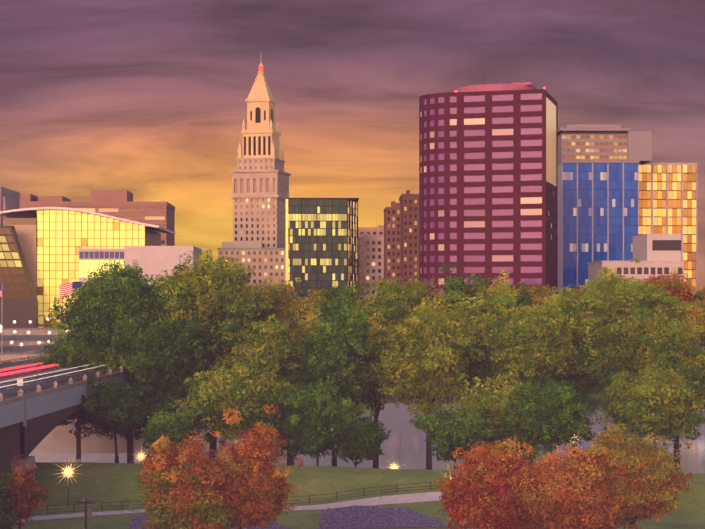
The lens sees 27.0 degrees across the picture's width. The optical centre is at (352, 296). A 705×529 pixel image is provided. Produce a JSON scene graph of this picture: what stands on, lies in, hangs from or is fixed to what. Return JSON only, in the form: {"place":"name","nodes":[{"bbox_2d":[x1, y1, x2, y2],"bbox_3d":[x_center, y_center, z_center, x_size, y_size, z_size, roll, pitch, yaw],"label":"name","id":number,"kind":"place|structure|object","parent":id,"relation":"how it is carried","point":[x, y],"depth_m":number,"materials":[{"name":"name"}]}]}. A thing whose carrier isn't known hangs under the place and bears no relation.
{"place":"outdoors","nodes":[
{"label":"outdoors","id":0,"kind":"place"},
{"bbox_2d":[230,63,290,247],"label":"clock tower skyscraper","id":1,"kind":"structure","parent":0,"point":[260,187],"depth_m":887.92,"materials":[{"name":"beige stone"}]},
{"bbox_2d":[0,335,704,528],"bbox_3d":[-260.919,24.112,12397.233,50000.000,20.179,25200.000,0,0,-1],"label":"ground","id":2,"kind":"structure","parent":0,"point":[114,484],"depth_m":197.66,"materials":[{"name":"green plant"}]},
{"bbox_2d":[0,186,19,225],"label":"building","id":3,"kind":"structure","parent":2,"relation":"on","point":[9,199],"depth_m":646.68,"materials":[{"name":"grey concrete"}]},
{"bbox_2d":[0,226,37,327],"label":"building","id":4,"kind":"structure","parent":2,"relation":"on","point":[18,299],"depth_m":582.35,"materials":[{"name":"grey"}]},
{"bbox_2d":[0,318,64,353],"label":"street lights","id":5,"kind":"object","parent":2,"relation":"on","point":[28,333],"depth_m":526.72,"materials":[{"name":"grey metal"}]},
{"bbox_2d":[0,327,72,361],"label":"riverfront plaza terraces","id":6,"kind":"object","parent":2,"relation":"on","point":[4,356],"depth_m":519.16,"materials":[{"name":"concrete"}]},
{"bbox_2d":[0,280,82,353],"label":"flags and poles","id":7,"kind":"object","parent":6,"relation":"on","point":[65,288],"depth_m":502.90,"materials":[{"name":"multicoloured"}]},
{"bbox_2d":[0,207,174,327],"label":"glass building","id":8,"kind":"structure","parent":2,"relation":"on","point":[52,240],"depth_m":597.74,"materials":[{"name":"yellow glass"}]},
{"bbox_2d":[0,352,187,481],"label":"bridge","id":9,"kind":"structure","parent":2,"relation":"on","point":[33,415],"depth_m":223.00,"materials":[{"name":"concrete"}]},
{"bbox_2d":[17,351,37,385],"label":"road sign","id":10,"kind":"object","parent":9,"relation":"on","point":[19,381],"depth_m":197.02,"materials":[{"name":"grey metal"}]},
{"bbox_2d":[20,190,174,245],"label":"building","id":11,"kind":"structure","parent":2,"relation":"on","point":[119,203],"depth_m":798.01,"materials":[{"name":"concrete"}]},
{"bbox_2d":[75,498,148,528],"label":"fence","id":12,"kind":"object","parent":2,"relation":"on","point":[88,512],"depth_m":165.11,"materials":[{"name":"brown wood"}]},
{"bbox_2d":[78,246,201,295],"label":"white block","id":13,"kind":"structure","parent":2,"relation":"on","point":[152,260],"depth_m":558.63,"materials":[{"name":"concrete"}]},
{"bbox_2d":[16,481,446,528],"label":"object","id":14,"kind":"object","parent":2,"relation":"on","point":[358,514],"depth_m":184.71,"materials":[{"name":"grey concrete"}]},
{"bbox_2d":[217,242,285,295],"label":"building","id":15,"kind":"structure","parent":2,"relation":"on","point":[264,263],"depth_m":859.13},
{"bbox_2d":[55,434,582,505],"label":"street lamps","id":16,"kind":"object","parent":2,"relation":"on","point":[68,471],"depth_m":192.17,"materials":[{"name":"glass"}]},
{"bbox_2d":[51,455,85,489],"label":"street lamp glow","id":17,"kind":"object","parent":16,"relation":"attached to","point":[74,471],"depth_m":191.99,"materials":[{"name":"yellow"}]},
{"bbox_2d":[130,444,149,462],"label":"street lamp glow","id":18,"kind":"object","parent":16,"relation":"attached to","point":[140,453],"depth_m":239.04,"materials":[{"name":"yellow"}]},
{"bbox_2d":[286,198,358,307],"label":"dark glass tower","id":19,"kind":"structure","parent":2,"relation":"on","point":[321,243],"depth_m":799.90,"materials":[{"name":"black glass"}]},
{"bbox_2d":[0,404,694,528],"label":"tree","id":20,"kind":"object","parent":2,"relation":"on","point":[611,478],"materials":[{"name":"orange plant"}]},
{"bbox_2d":[26,250,704,471],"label":"trees","id":21,"kind":"object","parent":2,"relation":"on","point":[245,351],"materials":[{"name":"green plant"}]},
{"bbox_2d":[358,233,383,300],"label":"building","id":22,"kind":"structure","parent":2,"relation":"on","point":[370,258],"depth_m":850.45,"materials":[{"name":"beige stone"}]},
{"bbox_2d":[358,225,383,236],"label":"pale block","id":23,"kind":"structure","parent":22,"relation":"on","point":[378,231],"depth_m":1000.46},
{"bbox_2d":[384,201,400,287],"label":"brown block","id":24,"kind":"structure","parent":2,"relation":"on","point":[392,240],"depth_m":760.63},
{"bbox_2d":[399,190,418,288],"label":"brown block","id":25,"kind":"structure","parent":2,"relation":"on","point":[409,203],"depth_m":740.79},
{"bbox_2d":[419,82,557,306],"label":"red tower","id":26,"kind":"structure","parent":2,"relation":"on","point":[488,180],"depth_m":528.18,"materials":[{"name":"stone"}]},
{"bbox_2d":[276,263,704,345],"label":"tree","id":27,"kind":"object","parent":2,"relation":"on","point":[325,302],"depth_m":465.44,"materials":[{"name":"green plant"}]},
{"bbox_2d":[558,124,651,294],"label":"blue tower","id":28,"kind":"structure","parent":2,"relation":"on","point":[598,192],"depth_m":642.53,"materials":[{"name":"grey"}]},
{"bbox_2d":[587,234,683,290],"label":"white low block","id":29,"kind":"structure","parent":2,"relation":"on","point":[658,254],"depth_m":566.50,"materials":[{"name":"concrete"}]},
{"bbox_2d":[639,163,696,296],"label":"office building","id":30,"kind":"structure","parent":2,"relation":"on","point":[667,198],"depth_m":663.22,"materials":[{"name":"glass"}]},
{"bbox_2d":[0,0,704,290],"label":"sky","id":31,"kind":"structure","parent":0,"point":[145,99],"materials":[{"name":"purple"}]},
{"bbox_2d":[28,403,704,473],"bbox_3d":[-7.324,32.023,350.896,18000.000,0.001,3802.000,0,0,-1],"label":"river","id":32,"kind":"structure","parent":0,"point":[406,442],"depth_m":302.80,"materials":[{"name":"grey liquid"}]}
]}

